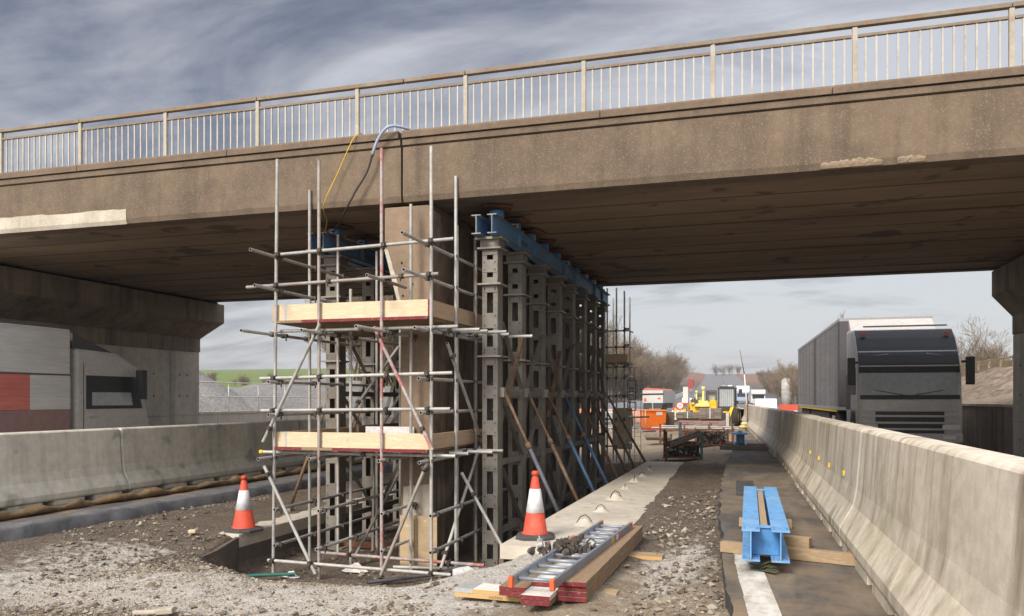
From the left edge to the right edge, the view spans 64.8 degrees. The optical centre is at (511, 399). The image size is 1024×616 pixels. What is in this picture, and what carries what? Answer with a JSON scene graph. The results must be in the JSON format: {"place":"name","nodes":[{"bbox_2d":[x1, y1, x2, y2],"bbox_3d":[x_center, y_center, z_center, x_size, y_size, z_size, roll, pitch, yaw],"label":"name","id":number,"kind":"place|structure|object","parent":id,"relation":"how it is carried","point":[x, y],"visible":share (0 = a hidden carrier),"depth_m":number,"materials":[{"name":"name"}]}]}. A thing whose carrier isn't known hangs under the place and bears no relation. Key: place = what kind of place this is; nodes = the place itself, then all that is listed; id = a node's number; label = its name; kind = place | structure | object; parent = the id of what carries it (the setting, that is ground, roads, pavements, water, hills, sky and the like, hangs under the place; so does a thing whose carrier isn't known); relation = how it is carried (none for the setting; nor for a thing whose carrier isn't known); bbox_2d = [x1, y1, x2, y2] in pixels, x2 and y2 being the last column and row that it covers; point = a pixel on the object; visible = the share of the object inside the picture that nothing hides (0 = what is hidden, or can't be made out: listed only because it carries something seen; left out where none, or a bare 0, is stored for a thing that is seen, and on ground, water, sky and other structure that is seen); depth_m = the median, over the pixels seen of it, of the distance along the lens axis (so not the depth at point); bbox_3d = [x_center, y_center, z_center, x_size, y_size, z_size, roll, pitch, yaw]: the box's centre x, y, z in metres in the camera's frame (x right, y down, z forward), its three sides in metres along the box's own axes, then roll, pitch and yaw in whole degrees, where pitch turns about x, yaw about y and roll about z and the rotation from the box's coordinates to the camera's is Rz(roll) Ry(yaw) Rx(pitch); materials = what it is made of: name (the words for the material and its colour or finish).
{"place":"outdoors","nodes":[
{"label":"outdoors","id":0,"kind":"place"},
{"bbox_2d":[0,456,385,524],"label":"road","id":1,"kind":"structure","parent":0,"point":[51,514],"depth_m":13.56,"materials":[{"name":"asphalt"}]},
{"bbox_2d":[0,428,127,511],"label":"concrete barrier","id":2,"kind":"object","parent":1,"relation":"on","point":[56,467],"visible":0.98,"depth_m":13.53,"materials":[{"name":"concrete"}]},
{"bbox_2d":[0,319,148,432],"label":"box lorry","id":3,"kind":"object","parent":1,"relation":"on","point":[52,377],"visible":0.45,"depth_m":16.14,"materials":[{"name":"grey metal"}]},
{"bbox_2d":[0,456,392,520],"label":"hessian roll","id":4,"kind":"object","parent":1,"relation":"on","point":[74,504],"visible":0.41,"depth_m":14.15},
{"bbox_2d":[118,420,304,492],"bbox_3d":[-6.476,1.145,17.877,0.600,1.230,6.099,0,0,17],"label":"concrete barrier","id":5,"kind":"object","parent":1,"relation":"on","point":[167,456],"visible":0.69,"depth_m":16.85,"materials":[{"name":"concrete"}]},
{"bbox_2d":[298,415,392,466],"bbox_3d":[-4.708,1.145,23.715,0.600,1.230,6.099,0,0,17],"label":"concrete barrier","id":6,"kind":"object","parent":1,"relation":"on","point":[303,424],"visible":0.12,"depth_m":21.57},
{"bbox_2d":[0,368,1012,615],"bbox_3d":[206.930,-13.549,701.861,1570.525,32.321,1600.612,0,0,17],"label":"ground","id":7,"kind":"structure","parent":0,"point":[690,478],"depth_m":9.87,"materials":[{"name":"gravel"}]},
{"bbox_2d":[0,264,223,425],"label":"bridge abutment","id":8,"kind":"object","parent":7,"relation":"on","point":[157,336],"visible":0.3,"depth_m":22.41,"materials":[{"name":"concrete"}]},
{"bbox_2d":[0,65,1023,301],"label":"concrete bridge","id":9,"kind":"structure","parent":8,"relation":"on","point":[917,175],"depth_m":12.78,"materials":[{"name":"concrete"}]},
{"bbox_2d":[0,78,404,172],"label":"parapet railing","id":10,"kind":"object","parent":9,"relation":"on","point":[357,96],"visible":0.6,"depth_m":13.47,"materials":[{"name":"metal"}]},
{"bbox_2d":[332,124,411,233],"bbox_3d":[-2.466,-3.495,12.867,2.112,1.322,0.782,0,0,38],"label":"concrete hose","id":11,"kind":"object","parent":9,"relation":"hanging from","point":[372,155],"visible":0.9,"depth_m":12.29,"materials":[{"name":"rubber"}]},
{"bbox_2d":[404,0,1023,128],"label":"parapet railing","id":12,"kind":"object","parent":9,"relation":"on","point":[1011,7],"visible":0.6,"depth_m":10.97,"materials":[{"name":"metal"}]},
{"bbox_2d":[0,461,392,541],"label":"road kerb","id":13,"kind":"structure","parent":7,"relation":"on","point":[33,528],"depth_m":13.35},
{"bbox_2d":[201,537,238,570],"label":"pit wall","id":14,"kind":"structure","parent":7,"relation":"on","point":[227,552],"depth_m":11.69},
{"bbox_2d":[199,371,255,411],"bbox_3d":[-14.708,-0.556,34.233,9.200,2.873,9.179,0,0,17],"label":"gravel heap","id":15,"kind":"object","parent":7,"relation":"on","point":[208,404],"visible":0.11,"depth_m":33.12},
{"bbox_2d":[199,410,392,423],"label":"retaining wall","id":16,"kind":"structure","parent":7,"relation":"on","point":[226,417],"depth_m":30.90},
{"bbox_2d":[199,381,392,410],"bbox_3d":[-6.022,-0.101,46.010,0.042,1.101,40.021,0,0,17],"label":"hand railing","id":17,"kind":"object","parent":16,"relation":"on","point":[228,396],"visible":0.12,"depth_m":32.32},
{"bbox_2d":[218,489,392,562],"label":"concrete slab","id":18,"kind":"structure","parent":7,"relation":"on","point":[255,544],"depth_m":13.41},
{"bbox_2d":[224,475,263,533],"bbox_3d":[-4.186,1.620,12.605,0.530,0.860,0.530,0,0,27],"label":"traffic cone","id":19,"kind":"object","parent":18,"relation":"on","point":[243,522],"visible":1,"depth_m":12.50,"materials":[{"name":"plastic"}]},
{"bbox_2d":[287,394,325,511],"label":"raking prop","id":20,"kind":"object","parent":7,"relation":"on","point":[323,397],"visible":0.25,"depth_m":14.54,"materials":[{"name":"metal"}]},
{"bbox_2d":[227,378,392,410],"bbox_3d":[-10.035,0.283,44.834,7.200,2.960,37.911,0,0,17],"label":"gravel heap","id":21,"kind":"object","parent":7,"relation":"on","point":[290,403],"visible":0.16,"depth_m":37.71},
{"bbox_2d":[321,254,351,549],"bbox_3d":[-3.076,0.044,14.097,0.450,5.072,0.450,0,0,17],"label":"shoring prop","id":22,"kind":"object","parent":7,"relation":"on","point":[330,263],"visible":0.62,"depth_m":14.00,"materials":[{"name":"metal"}]},
{"bbox_2d":[345,335,374,517],"bbox_3d":[-2.880,0.448,14.743,0.306,3.304,1.160,0,0,17],"label":"prop bracing","id":23,"kind":"object","parent":22,"relation":"attached to","point":[358,394],"visible":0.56,"depth_m":14.69,"materials":[{"name":"metal"}]},
{"bbox_2d":[299,295,391,380],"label":"bare tree","id":24,"kind":"object","parent":7,"relation":"on","point":[354,370],"visible":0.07,"depth_m":66.31,"materials":[{"name":"brown plant"}]},
{"bbox_2d":[0,490,727,615],"bbox_3d":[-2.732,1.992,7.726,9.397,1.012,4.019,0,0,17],"label":"loose gravel","id":25,"kind":"structure","parent":7,"relation":"on","point":[219,604],"depth_m":7.83,"materials":[{"name":"gravel"}]},
{"bbox_2d":[132,605,177,614],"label":"litter","id":26,"kind":"object","parent":25,"relation":"on","point":[165,610],"visible":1,"depth_m":6.88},
{"bbox_2d":[346,295,392,385],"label":"bare tree","id":27,"kind":"object","parent":7,"relation":"on","point":[390,347],"visible":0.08,"depth_m":63.29,"materials":[{"name":"brown plant"}]},
{"bbox_2d":[356,267,386,536],"bbox_3d":[-2.684,0.044,15.389,0.450,5.072,0.450,0,0,17],"label":"shoring prop","id":28,"kind":"object","parent":7,"relation":"on","point":[368,348],"visible":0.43,"depth_m":15.29,"materials":[{"name":"metal"}]},
{"bbox_2d":[383,349,398,507],"bbox_3d":[-2.489,0.448,16.035,0.306,3.304,1.160,0,0,17],"label":"prop bracing","id":29,"kind":"object","parent":28,"relation":"attached to","point":[390,394],"visible":0.24,"depth_m":16.08,"materials":[{"name":"metal"}]},
{"bbox_2d":[240,146,532,583],"bbox_3d":[-1.669,-0.470,12.757,3.790,6.100,4.550,0,0,17],"label":"tube scaffold","id":30,"kind":"object","parent":7,"relation":"on","point":[354,321],"visible":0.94,"depth_m":11.71,"materials":[{"name":"grey metal"}]},
{"bbox_2d":[389,279,398,525],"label":"shoring prop","id":31,"kind":"object","parent":7,"relation":"on","point":[395,462],"visible":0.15,"depth_m":16.59,"materials":[{"name":"metal"}]},
{"bbox_2d":[321,232,389,273],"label":"header beam","id":32,"kind":"structure","parent":31,"relation":"on","point":[365,256],"depth_m":14.47,"materials":[{"name":"metal"}]},
{"bbox_2d":[400,515,436,571],"bbox_3d":[-1.410,2.160,12.111,0.600,0.820,0.055,0,0,17],"label":"plywood sheet","id":33,"kind":"object","parent":7,"relation":"on","point":[420,537],"visible":0.64,"depth_m":12.10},
{"bbox_2d":[384,204,569,565],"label":"concrete pier","id":34,"kind":"structure","parent":7,"relation":"on","point":[396,224],"depth_m":12.56,"materials":[{"name":"concrete"}]},
{"bbox_2d":[474,236,508,567],"bbox_3d":[-0.302,0.044,12.525,0.450,5.072,0.450,0,0,17],"label":"shoring prop","id":35,"kind":"object","parent":7,"relation":"on","point":[491,247],"visible":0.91,"depth_m":12.42,"materials":[{"name":"metal"}]},
{"bbox_2d":[492,322,523,532],"bbox_3d":[-0.107,0.448,13.171,0.306,3.304,1.160,0,0,17],"label":"prop bracing","id":36,"kind":"object","parent":35,"relation":"attached to","point":[517,521],"visible":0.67,"depth_m":13.17,"materials":[{"name":"metal"}]},
{"bbox_2d":[504,333,524,406],"bbox_3d":[0.046,-0.500,13.125,0.065,1.228,0.985,0,0,17],"label":"timber strut","id":37,"kind":"object","parent":36,"relation":"attached to","point":[514,368],"visible":1,"depth_m":13.09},
{"bbox_2d":[500,387,559,512],"bbox_3d":[0.270,0.787,12.138,1.282,1.945,0.157,0,0,39],"label":"raking prop","id":38,"kind":"object","parent":35,"relation":"attached to","point":[528,445],"visible":0.77,"depth_m":12.12,"materials":[{"name":"metal"}]},
{"bbox_2d":[455,592,565,602],"bbox_3d":[0.092,1.593,6.514,1.110,0.037,0.225,0,0,20],"label":"short board","id":39,"kind":"object","parent":7,"relation":"on","point":[491,597],"visible":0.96,"depth_m":6.49,"materials":[{"name":"yellow wood"}]},
{"bbox_2d":[455,581,516,596],"bbox_3d":[0.093,1.555,6.515,1.110,0.040,0.229,0,0,20],"label":"short board","id":40,"kind":"object","parent":39,"relation":"on","point":[477,588],"visible":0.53,"depth_m":6.58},
{"bbox_2d":[499,590,522,596],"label":"scaffold board","id":41,"kind":"object","parent":40,"relation":"on","point":[509,593],"visible":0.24,"depth_m":6.29,"materials":[{"name":"red paint"}]},
{"bbox_2d":[499,535,585,591],"bbox_3d":[0.383,1.478,7.468,0.230,0.036,2.482,0,0,18],"label":"scaffold board","id":42,"kind":"object","parent":41,"relation":"on","point":[522,586],"visible":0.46,"depth_m":6.37,"materials":[{"name":"red paint"}]},
{"bbox_2d":[521,594,557,605],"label":"scaffold board","id":43,"kind":"object","parent":40,"relation":"on","point":[538,602],"visible":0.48,"depth_m":6.01,"materials":[{"name":"red paint"}]},
{"bbox_2d":[521,586,557,600],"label":"scaffold board","id":44,"kind":"object","parent":43,"relation":"on","point":[540,593],"visible":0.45,"depth_m":6.07,"materials":[{"name":"red paint"}]},
{"bbox_2d":[531,531,613,587],"bbox_3d":[0.639,1.440,7.474,0.225,0.036,2.522,0,0,18],"label":"scaffold board","id":45,"kind":"object","parent":44,"relation":"on","point":[543,584],"visible":0.35,"depth_m":6.74,"materials":[{"name":"red paint"}]},
{"bbox_2d":[527,532,595,555],"bbox_3d":[0.471,1.308,7.198,0.528,0.192,0.678,0,0,17],"label":"coupler heap","id":46,"kind":"object","parent":45,"relation":"on","point":[565,546],"visible":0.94,"depth_m":7.08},
{"bbox_2d":[557,537,641,602],"bbox_3d":[0.885,1.517,7.483,0.225,0.036,2.862,0,0,18],"label":"scaffold board","id":47,"kind":"object","parent":40,"relation":"on","point":[574,598],"visible":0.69,"depth_m":6.36,"materials":[{"name":"red paint"}]},
{"bbox_2d":[558,533,642,596],"bbox_3d":[0.889,1.478,7.498,0.225,0.036,2.870,0,0,18],"label":"scaffold board","id":48,"kind":"object","parent":47,"relation":"on","point":[579,593],"visible":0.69,"depth_m":6.42,"materials":[{"name":"red paint"}]},
{"bbox_2d":[558,530,641,591],"bbox_3d":[0.888,1.440,7.495,0.225,0.036,2.838,0,0,18],"label":"scaffold board","id":49,"kind":"object","parent":48,"relation":"on","point":[590,585],"visible":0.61,"depth_m":6.55,"materials":[{"name":"red paint"}]},
{"bbox_2d":[561,525,642,586],"bbox_3d":[0.888,1.401,7.493,0.225,0.036,2.882,0,0,18],"label":"scaffold board","id":50,"kind":"object","parent":49,"relation":"on","point":[587,574],"visible":0.59,"depth_m":6.84,"materials":[{"name":"red paint"}]},
{"bbox_2d":[508,520,632,590],"bbox_3d":[0.632,1.350,7.306,0.356,0.084,2.977,0,0,19],"label":"aluminium ladder","id":51,"kind":"object","parent":50,"relation":"on","point":[524,573],"visible":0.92,"depth_m":6.73,"materials":[{"name":"metal"}]},
{"bbox_2d":[503,251,531,539],"bbox_3d":[0.089,0.044,13.817,0.450,5.072,0.450,0,0,17],"label":"shoring prop","id":52,"kind":"object","parent":7,"relation":"on","point":[516,261],"visible":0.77,"depth_m":13.71,"materials":[{"name":"metal"}]},
{"bbox_2d":[516,334,543,476],"bbox_3d":[0.285,0.448,14.463,0.306,3.304,1.160,0,0,17],"label":"prop bracing","id":53,"kind":"object","parent":52,"relation":"attached to","point":[535,421],"visible":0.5,"depth_m":14.54,"materials":[{"name":"metal"}]},
{"bbox_2d":[524,388,578,500],"bbox_3d":[0.661,0.787,13.430,1.282,1.945,0.157,0,0,39],"label":"raking prop","id":54,"kind":"object","parent":52,"relation":"attached to","point":[549,439],"visible":0.78,"depth_m":13.41,"materials":[{"name":"metal"}]},
{"bbox_2d":[526,264,550,518],"bbox_3d":[0.480,0.044,15.110,0.450,5.072,0.450,0,0,17],"label":"shoring prop","id":55,"kind":"object","parent":7,"relation":"on","point":[535,275],"visible":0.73,"depth_m":15.01,"materials":[{"name":"metal"}]},
{"bbox_2d":[471,214,533,264],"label":"header beam","id":56,"kind":"structure","parent":55,"relation":"on","point":[483,225],"depth_m":12.43,"materials":[{"name":"metal"}]},
{"bbox_2d":[487,213,549,265],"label":"header beam","id":57,"kind":"structure","parent":55,"relation":"on","point":[518,239],"depth_m":13.31,"materials":[{"name":"metal"}]},
{"bbox_2d":[481,204,512,220],"bbox_3d":[-0.240,-2.893,12.663,0.460,0.214,0.460,0,0,-8],"label":"hydraulic jack","id":58,"kind":"object","parent":57,"relation":"on","point":[500,210],"visible":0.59,"depth_m":12.57,"materials":[{"name":"metal"}]},
{"bbox_2d":[544,389,594,491],"bbox_3d":[1.053,0.787,14.722,1.282,1.945,0.157,0,0,39],"label":"raking prop","id":59,"kind":"object","parent":55,"relation":"attached to","point":[567,436],"visible":0.79,"depth_m":14.71,"materials":[{"name":"metal"}]},
{"bbox_2d":[546,275,566,517],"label":"shoring prop","id":60,"kind":"object","parent":7,"relation":"on","point":[556,284],"visible":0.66,"depth_m":16.30,"materials":[{"name":"metal"}]},
{"bbox_2d":[537,335,560,509],"bbox_3d":[0.676,0.448,15.755,0.306,3.304,1.160,0,0,17],"label":"prop bracing","id":61,"kind":"object","parent":60,"relation":"attached to","point":[557,499],"visible":0.67,"depth_m":15.72,"materials":[{"name":"metal"}]},
{"bbox_2d":[554,344,573,501],"bbox_3d":[1.053,0.448,17.000,0.306,3.304,1.061,0,0,17],"label":"prop bracing","id":62,"kind":"object","parent":60,"relation":"attached to","point":[569,494],"visible":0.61,"depth_m":16.99,"materials":[{"name":"metal"}]},
{"bbox_2d":[546,252,584,289],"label":"header beam","id":63,"kind":"structure","parent":60,"relation":"on","point":[557,265],"depth_m":16.48,"materials":[{"name":"metal"}]},
{"bbox_2d":[561,390,607,483],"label":"raking prop","id":64,"kind":"object","parent":60,"relation":"attached to","point":[563,395],"visible":0.77,"depth_m":16.00,"materials":[{"name":"metal"}]},
{"bbox_2d":[562,283,579,508],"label":"shoring prop","id":65,"kind":"object","parent":7,"relation":"on","point":[569,291],"visible":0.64,"depth_m":17.49,"materials":[{"name":"metal"}]},
{"bbox_2d":[574,391,618,478],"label":"raking prop","id":66,"kind":"object","parent":65,"relation":"attached to","point":[576,395],"visible":0.79,"depth_m":17.19,"materials":[{"name":"metal"}]},
{"bbox_2d":[575,291,590,501],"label":"shoring prop","id":67,"kind":"object","parent":7,"relation":"on","point":[582,299],"visible":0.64,"depth_m":18.69,"materials":[{"name":"metal"}]},
{"bbox_2d":[568,344,585,493],"bbox_3d":[1.415,0.448,18.196,0.306,3.304,1.061,0,0,17],"label":"prop bracing","id":68,"kind":"object","parent":67,"relation":"attached to","point":[583,486],"visible":0.66,"depth_m":18.17,"materials":[{"name":"metal"}]},
{"bbox_2d":[580,350,595,487],"bbox_3d":[1.778,0.448,19.392,0.306,3.304,1.061,0,0,17],"label":"prop bracing","id":69,"kind":"object","parent":67,"relation":"attached to","point":[591,413],"visible":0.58,"depth_m":19.39,"materials":[{"name":"metal"}]},
{"bbox_2d":[499,461,683,563],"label":"concrete slab","id":70,"kind":"structure","parent":7,"relation":"on","point":[638,497],"depth_m":11.82,"materials":[{"name":"concrete"}]},
{"bbox_2d":[515,471,553,540],"bbox_3d":[0.263,1.190,9.147,0.430,0.760,0.430,0,0,5],"label":"traffic cone","id":71,"kind":"object","parent":70,"relation":"on","point":[535,528],"visible":1,"depth_m":9.06,"materials":[{"name":"plastic"}]},
{"bbox_2d":[619,367,663,469],"bbox_3d":[3.182,0.475,19.888,1.101,2.550,0.127,0,0,17],"label":"scaffold","id":72,"kind":"object","parent":70,"relation":"on","point":[634,416],"visible":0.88,"depth_m":19.90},
{"bbox_2d":[587,297,600,494],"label":"shoring prop","id":73,"kind":"object","parent":7,"relation":"on","point":[592,305],"visible":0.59,"depth_m":19.87,"materials":[{"name":"metal"}]},
{"bbox_2d":[597,303,608,488],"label":"shoring prop","id":74,"kind":"object","parent":7,"relation":"on","point":[602,310],"visible":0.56,"depth_m":21.02,"materials":[{"name":"metal"}]},
{"bbox_2d":[580,277,610,305],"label":"header beam","id":75,"kind":"structure","parent":74,"relation":"on","point":[594,289],"depth_m":19.60,"materials":[{"name":"metal"}]},
{"bbox_2d":[590,351,604,482],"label":"prop bracing","id":76,"kind":"object","parent":74,"relation":"attached to","point":[599,479],"visible":0.58,"depth_m":20.52,"materials":[{"name":"metal"}]},
{"bbox_2d":[606,288,633,463],"bbox_3d":[3.031,-0.650,22.905,0.723,4.900,1.400,0,0,17],"label":"tube scaffold","id":77,"kind":"object","parent":7,"relation":"on","point":[610,360],"visible":0.79,"depth_m":22.49,"materials":[{"name":"grey metal"}]},
{"bbox_2d":[608,314,649,401],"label":"bare tree","id":78,"kind":"object","parent":7,"relation":"on","point":[618,380],"visible":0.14,"depth_m":124.65,"materials":[{"name":"brown plant"}]},
{"bbox_2d":[640,410,666,429],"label":"tipping skip","id":79,"kind":"object","parent":7,"relation":"on","point":[656,418],"visible":0.66,"depth_m":42.48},
{"bbox_2d":[637,348,675,393],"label":"bare tree","id":80,"kind":"object","parent":7,"relation":"on","point":[651,382],"visible":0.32,"depth_m":179.15,"materials":[{"name":"brown plant"}]},
{"bbox_2d":[662,430,702,461],"bbox_3d":[4.551,1.230,21.550,1.010,0.780,1.410,0,0,9],"label":"stillage","id":81,"kind":"object","parent":7,"relation":"on","point":[666,455],"visible":0.79,"depth_m":20.92,"materials":[{"name":"black metal"}]},
{"bbox_2d":[667,441,699,456],"bbox_3d":[4.538,1.320,21.491,0.869,0.381,1.295,0,0,9],"label":"coupler heap","id":82,"kind":"object","parent":81,"relation":"in","point":[680,450],"visible":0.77,"depth_m":20.98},
{"bbox_2d":[678,420,725,432],"bbox_3d":[9.492,1.331,39.965,2.200,0.577,3.198,0,0,17],"label":"board pile","id":83,"kind":"object","parent":7,"relation":"on","point":[705,422],"visible":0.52,"depth_m":38.55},
{"bbox_2d":[699,407,722,420],"bbox_3d":[9.941,0.720,40.240,1.050,0.621,2.412,0,0,17],"label":"board pile","id":84,"kind":"object","parent":83,"relation":"on","point":[714,414],"visible":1,"depth_m":39.18,"materials":[{"name":"brown wood"}]},
{"bbox_2d":[693,387,717,411],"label":"yellow dumper","id":85,"kind":"object","parent":7,"relation":"on","point":[713,402],"visible":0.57,"depth_m":56.21,"materials":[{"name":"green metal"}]},
{"bbox_2d":[695,428,728,444],"bbox_3d":[6.780,1.300,27.457,1.060,0.620,1.410,0,0,9],"label":"stillage","id":86,"kind":"object","parent":7,"relation":"on","point":[723,429],"visible":0.3,"depth_m":26.82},
{"bbox_2d":[696,430,726,443],"bbox_3d":[6.771,1.277,27.393,0.912,0.414,1.329,0,0,9],"label":"tube bundle","id":87,"kind":"object","parent":86,"relation":"in","point":[714,437],"visible":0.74,"depth_m":26.90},
{"bbox_2d":[718,386,741,425],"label":"telehandler","id":88,"kind":"object","parent":7,"relation":"on","point":[727,399],"visible":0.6,"depth_m":48.65,"materials":[{"name":"grey metal"}]},
{"bbox_2d":[956,315,1011,366],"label":"bare tree","id":89,"kind":"object","parent":7,"relation":"on","point":[984,354],"visible":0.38,"depth_m":76.71,"materials":[{"name":"brown plant"}]},
{"bbox_2d":[959,403,1012,454],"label":"retaining wall","id":90,"kind":"structure","parent":7,"relation":"on","point":[989,427],"depth_m":21.25,"materials":[{"name":"concrete"}]},
{"bbox_2d":[961,367,1012,400],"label":"soil bank","id":91,"kind":"structure","parent":7,"relation":"on","point":[994,382],"depth_m":29.97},
{"bbox_2d":[961,355,1012,376],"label":"timber fence","id":92,"kind":"object","parent":7,"relation":"on","point":[979,367],"visible":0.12,"depth_m":47.79,"materials":[{"name":"brown wood"}]},
{"bbox_2d":[992,255,1023,456],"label":"bridge abutment","id":93,"kind":"object","parent":7,"relation":"on","point":[1008,287],"visible":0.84,"depth_m":17.94,"materials":[{"name":"concrete"}]},
{"bbox_2d":[0,0,1023,373],"label":"sky","id":94,"kind":"structure","parent":0,"point":[61,60],"materials":[{"name":"grey"}]},
{"bbox_2d":[640,374,722,411],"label":"road","id":95,"kind":"structure","parent":0,"point":[712,382],"depth_m":338.95,"materials":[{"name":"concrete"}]},
{"bbox_2d":[643,388,674,411],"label":"tipper lorry","id":96,"kind":"object","parent":95,"relation":"on","point":[666,400],"visible":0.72,"depth_m":94.53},
{"bbox_2d":[720,374,833,418],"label":"road","id":97,"kind":"structure","parent":0,"point":[733,380],"depth_m":418.17,"materials":[{"name":"asphalt"}]},
{"bbox_2d":[718,430,894,615],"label":"road","id":98,"kind":"structure","parent":0,"point":[802,588],"depth_m":6.66,"materials":[{"name":"asphalt"}]},
{"bbox_2d":[734,553,781,615],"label":"road line","id":99,"kind":"object","parent":98,"relation":"on","point":[759,598],"visible":0.88,"depth_m":5.81,"materials":[{"name":"paint"}]},
{"bbox_2d":[753,406,769,442],"bbox_3d":[8.804,0.830,27.982,0.600,1.120,6.105,0,0,14],"label":"concrete barrier","id":100,"kind":"object","parent":98,"relation":"on","point":[759,429],"visible":0.56,"depth_m":27.59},
{"bbox_2d":[761,408,787,456],"bbox_3d":[7.280,0.830,22.070,0.600,1.120,6.104,0,0,15],"label":"concrete barrier","id":101,"kind":"object","parent":98,"relation":"on","point":[771,437],"visible":0.62,"depth_m":20.99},
{"bbox_2d":[720,540,856,565],"bbox_3d":[2.380,1.328,6.995,1.148,0.095,0.100,0,0,34],"label":"timber bearer","id":102,"kind":"object","parent":98,"relation":"on","point":[818,555],"visible":0.54,"depth_m":6.84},
{"bbox_2d":[776,411,816,480],"bbox_3d":[5.756,0.830,16.158,0.600,1.120,6.101,0,0,15],"label":"concrete barrier","id":103,"kind":"object","parent":98,"relation":"on","point":[789,448],"visible":0.52,"depth_m":15.62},
{"bbox_2d":[783,534,811,547],"bbox_3d":[2.525,1.328,7.646,0.595,0.095,0.100,0,0,37],"label":"timber bearer","id":104,"kind":"object","parent":98,"relation":"on","point":[798,541],"visible":0.35,"depth_m":7.49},
{"bbox_2d":[742,486,789,562],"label":"twin steel beam","id":105,"kind":"structure","parent":104,"relation":"on","point":[765,536],"depth_m":6.82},
{"bbox_2d":[793,416,880,545],"bbox_3d":[4.122,0.830,10.305,0.600,1.120,6.051,0,0,15],"label":"concrete barrier","id":106,"kind":"object","parent":98,"relation":"on","point":[825,472],"visible":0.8,"depth_m":9.15,"materials":[{"name":"concrete"}]},
{"bbox_2d":[798,316,974,443],"bbox_3d":[12.514,-0.518,29.432,2.940,3.784,18.740,0,0,15],"label":"articulated lorry","id":107,"kind":"object","parent":98,"relation":"on","point":[900,374],"visible":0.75,"depth_m":20.81,"materials":[{"name":"silver metal"}]},
{"bbox_2d":[840,429,1023,615],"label":"concrete barrier","id":108,"kind":"object","parent":98,"relation":"on","point":[931,527],"visible":0.98,"depth_m":4.42,"materials":[{"name":"concrete"}]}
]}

